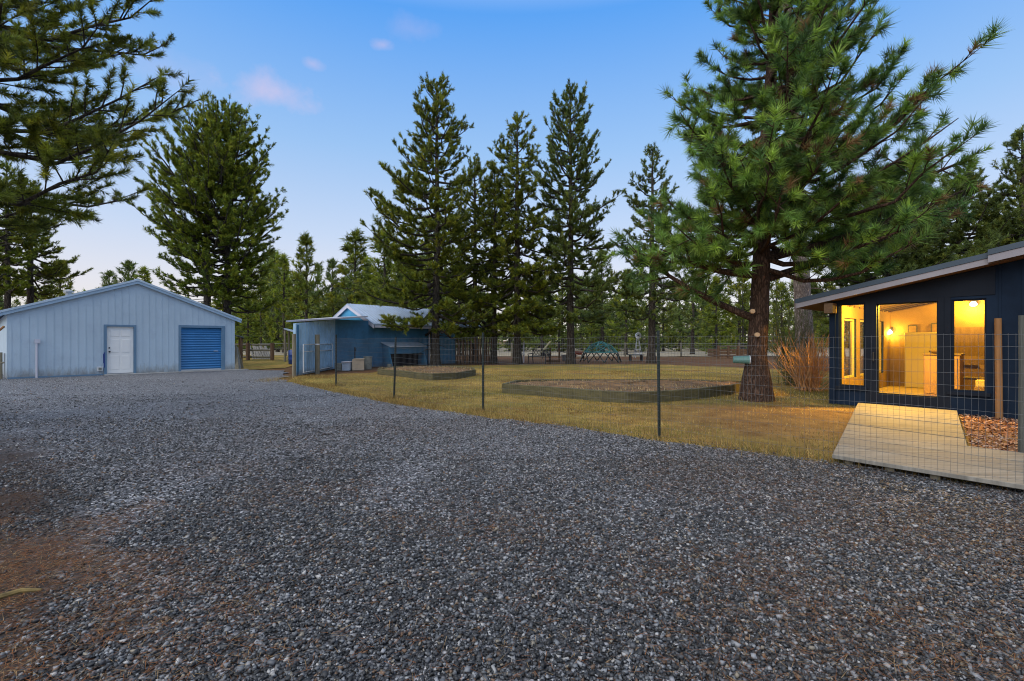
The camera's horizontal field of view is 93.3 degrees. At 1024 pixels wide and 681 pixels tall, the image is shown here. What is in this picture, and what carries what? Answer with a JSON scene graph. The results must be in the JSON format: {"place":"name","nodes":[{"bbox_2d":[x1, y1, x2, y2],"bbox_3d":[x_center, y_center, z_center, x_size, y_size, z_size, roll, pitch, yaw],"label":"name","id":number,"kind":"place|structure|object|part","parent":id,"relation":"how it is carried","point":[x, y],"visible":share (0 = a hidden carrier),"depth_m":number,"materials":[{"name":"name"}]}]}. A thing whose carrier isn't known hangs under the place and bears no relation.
{"place":"outdoors","nodes":[
{"label":"outdoors","id":0,"kind":"place"},
{"bbox_2d":[242,355,291,368],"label":"grass verge","id":1,"kind":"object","parent":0,"point":[276,362],"depth_m":30.61,"materials":[{"name":"plant"}]},
{"bbox_2d":[235,335,243,362],"bbox_3d":[-16.507,0.503,29.019,0.749,1.894,5.025,0,0,-30],"label":"lean to","id":2,"kind":"object","parent":1,"relation":"on","point":[240,343],"visible":0.61,"depth_m":27.30,"materials":[{"name":"wood"}]},
{"bbox_2d":[237,347,243,368],"bbox_3d":[-14.209,0.917,25.200,0.612,1.123,0.146,0,0,31],"label":"plank","id":3,"kind":"object","parent":1,"relation":"on","point":[241,363],"visible":0.57,"depth_m":25.17,"materials":[{"name":"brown wood"}]},
{"bbox_2d":[235,343,273,359],"bbox_3d":[-19.268,0.810,35.715,3.422,1.280,0.295,0,0,0],"label":"rail fence","id":4,"kind":"object","parent":1,"relation":"on","point":[248,350],"visible":0.55,"depth_m":35.73,"materials":[{"name":"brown wood"}]},
{"bbox_2d":[284,328,292,361],"bbox_3d":[-15.676,0.262,34.531,1.056,2.376,5.782,0,0,-22],"label":"canopy shelter","id":5,"kind":"object","parent":1,"relation":"on","point":[289,330],"visible":0.79,"depth_m":33.35,"materials":[{"name":"metal"}]},
{"bbox_2d":[288,350,291,363],"bbox_3d":[-13.397,1.015,29.666,0.599,0.870,0.596,0,0,0],"label":"barrel","id":6,"kind":"object","parent":1,"relation":"on","point":[289,356],"visible":0.41,"depth_m":29.40,"materials":[{"name":"blue plastic"}]},
{"bbox_2d":[0,370,1023,680],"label":"gravel drive","id":7,"kind":"structure","parent":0,"point":[206,382],"depth_m":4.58,"materials":[{"name":"grey gravel"}]},
{"bbox_2d":[0,326,4,378],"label":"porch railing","id":8,"kind":"object","parent":7,"relation":"on","point":[1,361],"visible":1,"depth_m":18.30,"materials":[{"name":"white wood"}]},
{"bbox_2d":[0,279,248,378],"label":"barn","id":9,"kind":"structure","parent":7,"relation":"on","point":[135,326],"depth_m":20.61,"materials":[{"name":"metal"}]},
{"bbox_2d":[107,326,132,372],"bbox_3d":[-16.744,0.400,20.669,0.115,1.980,0.901,0,0,42],"label":"door","id":10,"kind":"structure","parent":9,"relation":"in","point":[119,339],"depth_m":20.66,"materials":[{"name":"metal"}]},
{"bbox_2d":[181,328,220,370],"bbox_3d":[-14.742,0.407,22.943,0.050,2.015,1.665,0,0,42],"label":"roll up door","id":11,"kind":"structure","parent":9,"relation":"in","point":[200,347],"depth_m":22.93,"materials":[{"name":"blue metal"}]},
{"bbox_2d":[235,345,238,368],"bbox_3d":[-13.740,0.842,24.060,0.467,1.249,0.160,0,0,44],"label":"plank","id":12,"kind":"object","parent":7,"relation":"on","point":[236,362],"visible":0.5,"depth_m":24.03,"materials":[{"name":"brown wood"}]},
{"bbox_2d":[237,348,240,368],"bbox_3d":[-13.981,0.878,24.616,0.546,1.188,0.152,0,0,36],"label":"plank","id":13,"kind":"object","parent":7,"relation":"on","point":[238,360],"visible":0.29,"depth_m":24.57,"materials":[{"name":"grey wood"}]},
{"bbox_2d":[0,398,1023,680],"bbox_3d":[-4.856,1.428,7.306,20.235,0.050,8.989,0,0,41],"label":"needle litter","id":14,"kind":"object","parent":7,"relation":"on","point":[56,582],"visible":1,"depth_m":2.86,"materials":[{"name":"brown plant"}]},
{"bbox_2d":[0,588,41,598],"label":"fallen branch","id":15,"kind":"object","parent":14,"relation":"on","point":[13,592],"visible":1,"depth_m":2.72,"materials":[{"name":"brown wood"}]},
{"bbox_2d":[832,403,1023,489],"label":"walkway","id":16,"kind":"structure","parent":7,"relation":"on","point":[888,420],"depth_m":6.01,"materials":[{"name":"brown wood"}]},
{"bbox_2d":[0,0,1023,340],"label":"sky","id":17,"kind":"structure","parent":0,"point":[333,82],"materials":[{"name":"blue"}]},
{"bbox_2d":[243,346,863,356],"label":"field","id":18,"kind":"structure","parent":0,"point":[504,353],"depth_m":54.61,"materials":[{"name":"plant"}]},
{"bbox_2d":[34,258,78,301],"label":"background pine","id":19,"kind":"object","parent":18,"relation":"on","point":[68,285],"visible":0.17,"depth_m":60.05,"materials":[{"name":"green plant"}]},
{"bbox_2d":[95,270,119,287],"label":"background pine","id":20,"kind":"object","parent":18,"relation":"on","point":[109,274],"visible":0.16,"depth_m":74.62,"materials":[{"name":"green plant"}]},
{"bbox_2d":[112,259,137,283],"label":"background pine","id":21,"kind":"object","parent":18,"relation":"on","point":[128,265],"visible":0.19,"depth_m":69.48,"materials":[{"name":"green plant"}]},
{"bbox_2d":[132,266,152,283],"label":"background pine","id":22,"kind":"object","parent":18,"relation":"on","point":[144,270],"visible":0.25,"depth_m":65.66,"materials":[{"name":"green plant"}]},
{"bbox_2d":[244,279,274,343],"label":"background pine","id":23,"kind":"object","parent":18,"relation":"on","point":[261,317],"visible":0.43,"depth_m":59.90,"materials":[{"name":"green plant"}]},
{"bbox_2d":[264,253,300,351],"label":"background pine","id":24,"kind":"object","parent":18,"relation":"on","point":[285,265],"visible":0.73,"depth_m":55.61,"materials":[{"name":"green plant"}]},
{"bbox_2d":[282,231,332,339],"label":"background pine","id":25,"kind":"object","parent":18,"relation":"on","point":[305,239],"visible":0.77,"depth_m":51.61,"materials":[{"name":"green plant"}]},
{"bbox_2d":[312,258,345,320],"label":"background pine","id":26,"kind":"object","parent":18,"relation":"on","point":[332,262],"visible":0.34,"depth_m":61.73,"materials":[{"name":"green plant"}]},
{"bbox_2d":[322,227,381,316],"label":"background pine","id":27,"kind":"object","parent":18,"relation":"on","point":[350,246],"visible":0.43,"depth_m":54.27,"materials":[{"name":"green plant"}]},
{"bbox_2d":[352,227,401,306],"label":"background pine","id":28,"kind":"object","parent":18,"relation":"on","point":[387,261],"visible":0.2,"depth_m":47.59,"materials":[{"name":"green plant"}]},
{"bbox_2d":[395,211,456,353],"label":"background pine","id":29,"kind":"object","parent":18,"relation":"on","point":[428,255],"visible":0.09,"depth_m":51.64,"materials":[{"name":"green plant"}]},
{"bbox_2d":[440,265,478,354],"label":"background pine","id":30,"kind":"object","parent":18,"relation":"on","point":[462,304],"visible":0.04,"depth_m":47.85,"materials":[{"name":"green plant"}]},
{"bbox_2d":[521,279,558,353],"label":"background pine","id":31,"kind":"object","parent":18,"relation":"on","point":[543,339],"visible":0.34,"depth_m":45.80,"materials":[{"name":"green plant"}]},
{"bbox_2d":[577,249,629,350],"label":"background pine","id":32,"kind":"object","parent":18,"relation":"on","point":[609,309],"visible":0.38,"depth_m":57.77,"materials":[{"name":"green plant"}]},
{"bbox_2d":[602,269,643,354],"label":"background pine","id":33,"kind":"object","parent":18,"relation":"on","point":[626,328],"visible":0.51,"depth_m":49.90,"materials":[{"name":"green plant"}]},
{"bbox_2d":[670,257,718,353],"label":"background pine","id":34,"kind":"object","parent":18,"relation":"on","point":[686,314],"visible":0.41,"depth_m":51.85,"materials":[{"name":"green plant"}]},
{"bbox_2d":[698,275,739,353],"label":"background pine","id":35,"kind":"object","parent":18,"relation":"on","point":[716,280],"visible":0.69,"depth_m":45.76,"materials":[{"name":"green plant"}]},
{"bbox_2d":[715,251,751,348],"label":"background pine","id":36,"kind":"object","parent":18,"relation":"on","point":[728,323],"visible":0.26,"depth_m":59.82,"materials":[{"name":"green plant"}]},
{"bbox_2d":[249,341,863,381],"bbox_3d":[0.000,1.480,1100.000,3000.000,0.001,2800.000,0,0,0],"label":"ground","id":37,"kind":"structure","parent":0,"point":[693,361],"depth_m":32.53,"materials":[{"name":"brown soil"}]},
{"bbox_2d":[0,159,58,308],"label":"lodgepole pine","id":38,"kind":"object","parent":37,"relation":"on","point":[6,269],"visible":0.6,"depth_m":33.81,"materials":[{"name":"green plant"}]},
{"bbox_2d":[0,179,93,303],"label":"lodgepole pine","id":39,"kind":"object","parent":37,"relation":"on","point":[49,271],"visible":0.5,"depth_m":36.05,"materials":[{"name":"green plant"}]},
{"bbox_2d":[0,0,211,245],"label":"overhanging pine","id":40,"kind":"object","parent":37,"relation":"on","point":[18,48],"visible":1,"depth_m":8.54,"materials":[{"name":"green plant"}]},
{"bbox_2d":[126,101,283,306],"bbox_3d":[-20.713,-7.249,32.900,8.398,17.637,8.558,0,0,34],"label":"lodgepole pine","id":41,"kind":"object","parent":37,"relation":"on","point":[180,176],"visible":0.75,"depth_m":31.59,"materials":[{"name":"green plant"}]},
{"bbox_2d":[145,91,288,338],"bbox_3d":[-20.030,-7.813,34.101,9.624,18.765,9.540,0,0,0],"label":"lodgepole pine","id":42,"kind":"object","parent":37,"relation":"on","point":[250,279],"visible":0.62,"depth_m":32.65,"materials":[{"name":"green plant"}]},
{"bbox_2d":[213,290,246,351],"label":"background pine","id":43,"kind":"object","parent":37,"relation":"on","point":[237,323],"visible":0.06,"depth_m":44.33,"materials":[{"name":"green plant"}]},
{"bbox_2d":[235,289,263,353],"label":"background pine","id":44,"kind":"object","parent":37,"relation":"on","point":[256,324],"visible":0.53,"depth_m":39.94,"materials":[{"name":"green plant"}]},
{"bbox_2d":[292,334,295,377],"bbox_3d":[-8.708,0.617,19.324,0.153,1.768,0.150,0,0,0],"label":"gatepost","id":45,"kind":"object","parent":37,"relation":"on","point":[294,355],"visible":0.81,"depth_m":19.26,"materials":[{"name":"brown wood"}]},
{"bbox_2d":[315,334,319,373],"bbox_3d":[-8.563,0.618,21.276,0.200,1.766,0.200,0,0,0],"label":"gatepost","id":46,"kind":"object","parent":37,"relation":"on","point":[317,355],"visible":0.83,"depth_m":21.19,"materials":[{"name":"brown wood"}]},
{"bbox_2d":[337,363,341,370],"bbox_3d":[-8.362,1.274,23.403,0.348,0.352,0.348,0,0,0],"label":"storage bin","id":47,"kind":"object","parent":37,"relation":"on","point":[338,367],"visible":0.6,"depth_m":23.24,"materials":[{"name":"grey plastic"}]},
{"bbox_2d":[341,361,351,370],"bbox_3d":[-7.959,1.229,23.403,0.394,0.442,0.700,0,0,0],"label":"storage tub","id":48,"kind":"object","parent":37,"relation":"on","point":[344,366],"visible":0.75,"depth_m":23.10,"materials":[{"name":"plastic"}]},
{"bbox_2d":[352,358,363,370],"bbox_3d":[-7.504,1.169,23.642,0.584,0.561,0.658,0,0,-17],"label":"box","id":49,"kind":"object","parent":37,"relation":"on","point":[359,362],"visible":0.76,"depth_m":23.37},
{"bbox_2d":[363,356,371,368],"bbox_3d":[-7.301,1.130,24.491,0.462,0.641,0.435,0,0,0],"label":"pail","id":50,"kind":"object","parent":37,"relation":"on","point":[368,363],"visible":0.82,"depth_m":24.32,"materials":[{"name":"grey plastic"}]},
{"bbox_2d":[286,303,479,375],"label":"shed","id":51,"kind":"structure","parent":37,"relation":"on","point":[356,325],"depth_m":26.03,"materials":[{"name":"metal"}]},
{"bbox_2d":[303,343,332,372],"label":"tube gate","id":52,"kind":"structure","parent":51,"relation":"attached to","point":[321,350],"depth_m":22.47,"materials":[{"name":"silver metal"}]},
{"bbox_2d":[382,342,426,366],"bbox_3d":[-6.103,0.765,27.718,0.880,1.370,2.730,0,0,39],"label":"nest box","id":53,"kind":"object","parent":51,"relation":"attached to","point":[414,352],"visible":0.94,"depth_m":27.86,"materials":[{"name":"wood"}]},
{"bbox_2d":[381,251,420,307],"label":"background pine","id":54,"kind":"object","parent":37,"relation":"on","point":[409,271],"visible":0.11,"depth_m":43.85,"materials":[{"name":"green plant"}]},
{"bbox_2d":[350,71,493,365],"bbox_3d":[-5.035,-7.009,28.431,8.073,17.157,9.165,0,0,0],"label":"lodgepole pine","id":55,"kind":"object","parent":37,"relation":"on","point":[427,154],"visible":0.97,"depth_m":27.70,"materials":[{"name":"green plant"}]},
{"bbox_2d":[0,248,863,352],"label":"wood","id":56,"kind":"object","parent":37,"relation":"on","point":[666,337],"visible":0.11,"depth_m":66.85,"materials":[{"name":"green plant"}]},
{"bbox_2d":[418,153,523,359],"bbox_3d":[-2.680,-5.795,33.909,7.660,14.730,7.321,0,0,41],"label":"lodgepole pine","id":57,"kind":"object","parent":37,"relation":"on","point":[472,330],"visible":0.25,"depth_m":33.75,"materials":[{"name":"green plant"}]},
{"bbox_2d":[455,330,491,362],"bbox_3d":[-2.463,0.388,31.098,2.496,2.129,0.170,0,0,-18],"label":"stick fence","id":58,"kind":"object","parent":37,"relation":"on","point":[477,355],"visible":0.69,"depth_m":31.06,"materials":[{"name":"grey wood"}]},
{"bbox_2d":[441,157,535,363],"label":"lodgepole pine","id":59,"kind":"object","parent":37,"relation":"on","point":[496,318],"visible":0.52,"depth_m":30.66,"materials":[{"name":"green plant"}]},
{"bbox_2d":[464,109,565,364],"bbox_3d":[0.202,-6.362,29.892,6.588,15.865,6.730,0,0,0],"label":"lodgepole pine","id":60,"kind":"object","parent":37,"relation":"on","point":[517,327],"visible":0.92,"depth_m":29.28,"materials":[{"name":"green plant"}]},
{"bbox_2d":[528,349,550,363],"bbox_3d":[1.687,1.013,30.262,1.412,0.885,0.632,0,0,38],"label":"garden bench","id":61,"kind":"object","parent":37,"relation":"on","point":[539,355],"visible":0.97,"depth_m":30.45,"materials":[{"name":"wood"}]},
{"bbox_2d":[243,343,860,356],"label":"pasture fence","id":62,"kind":"object","parent":37,"relation":"on","point":[680,352],"visible":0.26,"depth_m":44.36,"materials":[{"name":"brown wood"}]},
{"bbox_2d":[546,348,559,361],"bbox_3d":[2.746,0.970,32.391,0.964,0.960,0.153,0,0,0],"label":"post frame","id":63,"kind":"object","parent":37,"relation":"on","point":[558,360],"visible":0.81,"depth_m":32.35,"materials":[{"name":"grey wood"}]},
{"bbox_2d":[510,79,635,363],"bbox_3d":[3.619,-7.377,30.711,8.001,17.894,7.623,0,0,39],"label":"lodgepole pine","id":64,"kind":"object","parent":37,"relation":"on","point":[583,230],"visible":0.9,"depth_m":29.78,"materials":[{"name":"green plant"}]},
{"bbox_2d":[579,341,620,362],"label":"climbing dome","id":65,"kind":"structure","parent":37,"relation":"on","point":[600,350],"depth_m":32.64,"materials":[{"name":"teal metal"}]},
{"bbox_2d":[627,354,642,360],"bbox_3d":[8.843,1.225,34.534,1.050,0.450,0.660,0,0,0],"label":"picnic table","id":66,"kind":"object","parent":37,"relation":"on","point":[630,357],"visible":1,"depth_m":34.54,"materials":[{"name":"metal"}]},
{"bbox_2d":[633,332,641,357],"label":"toy windmill","id":67,"kind":"object","parent":37,"relation":"on","point":[639,349],"visible":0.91,"depth_m":40.41,"materials":[{"name":"metal"}]},
{"bbox_2d":[601,142,704,362],"bbox_3d":[9.385,-5.740,31.548,5.457,14.621,6.732,0,0,-44],"label":"lodgepole pine","id":68,"kind":"object","parent":37,"relation":"on","point":[645,312],"visible":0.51,"depth_m":31.26,"materials":[{"name":"green plant"}]},
{"bbox_2d":[708,345,746,357],"bbox_3d":[18.193,0.925,40.806,2.602,1.050,2.270,0,0,0],"label":"timber pen","id":69,"kind":"object","parent":37,"relation":"on","point":[728,351],"visible":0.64,"depth_m":39.82,"materials":[{"name":"brown wood"}]},
{"bbox_2d":[768,282,795,357],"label":"background pine","id":70,"kind":"object","parent":37,"relation":"on","point":[779,286],"visible":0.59,"depth_m":39.88,"materials":[{"name":"green plant"}]},
{"bbox_2d":[811,267,863,361],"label":"background pine","id":71,"kind":"object","parent":37,"relation":"on","point":[826,321],"visible":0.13,"depth_m":34.01,"materials":[{"name":"green plant"}]},
{"bbox_2d":[781,172,1009,337],"bbox_3d":[17.933,-3.275,22.834,9.199,9.690,8.224,0,0,-43],"label":"lodgepole pine","id":72,"kind":"object","parent":37,"relation":"on","point":[910,260],"visible":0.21,"depth_m":21.56,"materials":[{"name":"green plant"}]},
{"bbox_2d":[896,153,1023,258],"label":"lodgepole pine","id":73,"kind":"object","parent":37,"relation":"on","point":[959,230],"visible":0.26,"depth_m":24.64,"materials":[{"name":"green plant"}]},
{"bbox_2d":[967,125,1023,248],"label":"lodgepole pine","id":74,"kind":"object","parent":37,"relation":"on","point":[1017,169],"visible":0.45,"depth_m":23.84,"materials":[{"name":"green plant"}]},
{"bbox_2d":[575,351,582,356],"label":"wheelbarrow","id":75,"kind":"object","parent":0,"point":[579,353],"visible":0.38,"depth_m":40.30,"materials":[{"name":"metal"}]},
{"bbox_2d":[255,364,1021,489],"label":"lawn","id":76,"kind":"structure","parent":0,"point":[820,414],"depth_m":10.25,"materials":[{"name":"plant"}]},
{"bbox_2d":[378,365,475,379],"bbox_3d":[-3.369,1.301,20.837,3.744,0.358,5.656,0,0,-43],"label":"raised bed","id":77,"kind":"object","parent":76,"relation":"on","point":[458,372],"visible":0.91,"depth_m":19.41,"materials":[{"name":"brown wood"}]},
{"bbox_2d":[502,378,740,402],"bbox_3d":[3.310,1.294,13.182,7.170,0.372,3.834,0,0,0],"label":"raised bed","id":78,"kind":"object","parent":76,"relation":"on","point":[601,392],"visible":0.94,"depth_m":12.54,"materials":[{"name":"wood"}]},
{"bbox_2d":[335,330,1023,494],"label":"wire fence","id":79,"kind":"object","parent":76,"relation":"on","point":[658,382],"visible":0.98,"depth_m":6.82,"materials":[{"name":"grey metal"}]},
{"bbox_2d":[721,0,856,380],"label":"lodgepole pine","id":80,"kind":"object","parent":76,"relation":"on","point":[801,289],"visible":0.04,"depth_m":17.35,"materials":[{"name":"green plant"}]},
{"bbox_2d":[749,281,835,385],"bbox_3d":[9.093,-0.282,15.674,2.532,3.621,2.702,0,0,26],"label":"willow shrub","id":81,"kind":"object","parent":76,"relation":"on","point":[786,382],"visible":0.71,"depth_m":15.66,"materials":[{"name":"brown plant"}]},
{"bbox_2d":[601,0,1011,401],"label":"ponderosa pine","id":82,"kind":"object","parent":76,"relation":"on","point":[763,175],"visible":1,"depth_m":10.65,"materials":[{"name":"green plant"}]},
{"bbox_2d":[733,356,750,364],"bbox_3d":[5.678,0.467,11.724,0.617,0.225,0.306,0,0,0],"label":"mailbox","id":83,"kind":"object","parent":82,"relation":"attached to","point":[742,359],"visible":0.85,"depth_m":11.67,"materials":[{"name":"metal"}]},
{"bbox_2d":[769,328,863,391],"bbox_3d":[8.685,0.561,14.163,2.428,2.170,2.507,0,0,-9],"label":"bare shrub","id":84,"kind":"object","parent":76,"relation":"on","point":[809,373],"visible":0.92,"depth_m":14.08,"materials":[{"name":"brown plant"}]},
{"bbox_2d":[795,241,1023,419],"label":"house","id":85,"kind":"structure","parent":76,"relation":"on","point":[944,295],"depth_m":10.10,"materials":[{"name":"blue"}]},
{"bbox_2d":[844,318,853,378],"bbox_3d":[8.030,0.185,11.621,1.000,1.430,0.070,0,0,-40],"label":"window","id":86,"kind":"structure","parent":85,"relation":"in","point":[845,319],"depth_m":11.90,"materials":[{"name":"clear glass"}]},
{"bbox_2d":[835,303,867,390],"bbox_3d":[7.617,0.136,10.833,0.170,1.923,0.611,0,0,-40],"label":"window","id":87,"kind":"structure","parent":85,"relation":"in","point":[841,386],"depth_m":11.00,"materials":[{"name":"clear glass"}]},
{"bbox_2d":[879,321,880,372],"bbox_3d":[9.935,0.185,13.239,1.000,1.430,0.070,0,0,-40],"label":"window","id":88,"kind":"structure","parent":85,"relation":"in","point":[879,321],"depth_m":13.51,"materials":[{"name":"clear glass"}]},
{"bbox_2d":[870,297,943,408],"bbox_3d":[8.225,0.280,10.100,0.192,2.281,1.208,0,0,-40],"label":"door","id":89,"kind":"structure","parent":85,"relation":"in","point":[882,398],"depth_m":10.09,"materials":[{"name":"black glass"}]},
{"bbox_2d":[908,325,916,332],"bbox_3d":[11.256,-0.318,13.586,0.031,0.225,0.205,0,0,-40],"label":"picture","id":90,"kind":"object","parent":85,"relation":"attached to","point":[912,328],"visible":0.75,"depth_m":13.58,"materials":[{"name":"paper"}]},
{"bbox_2d":[905,332,936,387],"bbox_3d":[11.321,0.539,13.222,0.290,1.519,0.875,0,0,-40],"label":"cabinet","id":91,"kind":"object","parent":85,"relation":"on","point":[914,360],"visible":0.44,"depth_m":13.26,"materials":[{"name":"white wood"}]},
{"bbox_2d":[931,323,936,331],"bbox_3d":[11.561,-0.328,13.228,0.031,0.292,0.139,0,0,-40],"label":"picture","id":92,"kind":"object","parent":85,"relation":"attached to","point":[933,327],"visible":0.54,"depth_m":13.23,"materials":[{"name":"paper"}]},
{"bbox_2d":[922,353,964,395],"bbox_3d":[9.842,0.799,11.032,0.540,0.998,0.660,0,0,-40],"label":"side cabinet","id":93,"kind":"object","parent":85,"relation":"on","point":[930,389],"visible":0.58,"depth_m":10.95,"materials":[{"name":"paint"}]},
{"bbox_3d":[9.645,0.800,10.865,0.013,0.800,0.540,0,0,-40],"label":"door","id":94,"kind":"part","parent":93,"relation":"part of","materials":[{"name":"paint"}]},
{"bbox_2d":[947,298,990,396],"bbox_3d":[8.855,0.128,9.375,0.170,1.867,0.615,0,0,-40],"label":"window","id":95,"kind":"structure","parent":85,"relation":"in","point":[968,392],"depth_m":9.35,"materials":[{"name":"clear glass"}]},
{"bbox_2d":[961,353,983,379],"bbox_3d":[10.487,0.799,10.991,0.490,0.998,0.485,0,0,-40],"label":"shelf","id":96,"kind":"object","parent":85,"relation":"on","point":[973,367],"visible":0.16,"depth_m":11.08,"materials":[{"name":"brown wood"}]},
{"bbox_2d":[969,300,976,305],"bbox_3d":[11.994,-0.977,12.564,0.233,0.190,0.149,0,0,-40],"label":"wall lamp","id":97,"kind":"object","parent":85,"relation":"attached to","point":[973,303],"visible":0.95,"depth_m":12.51,"materials":[{"name":"glass"}]},
{"bbox_2d":[959,414,1017,451],"bbox_3d":[8.831,1.452,5.810,4.503,0.001,5.564,0,0,-40],"label":"bark bed","id":98,"kind":"object","parent":76,"relation":"on","point":[1012,447],"visible":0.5,"depth_m":7.55,"materials":[{"name":"brown wood"}]},
{"bbox_2d":[994,318,1002,418],"bbox_3d":[9.003,0.520,8.944,0.107,1.863,0.148,0,0,32],"label":"pole","id":99,"kind":"object","parent":98,"relation":"on","point":[998,365],"visible":0.89,"depth_m":8.92,"materials":[{"name":"brown wood"}]},
{"bbox_2d":[1018,315,1023,452],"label":"fence post","id":100,"kind":"object","parent":98,"relation":"on","point":[1021,380],"visible":0.76,"depth_m":5.98,"materials":[{"name":"brown wood"}]},
{"bbox_2d":[974,380,983,390],"bbox_3d":[10.146,1.074,10.365,0.300,0.448,0.320,0,0,-40],"label":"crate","id":101,"kind":"object","parent":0,"point":[979,384],"visible":0.33,"depth_m":10.33,"materials":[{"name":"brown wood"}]}
]}

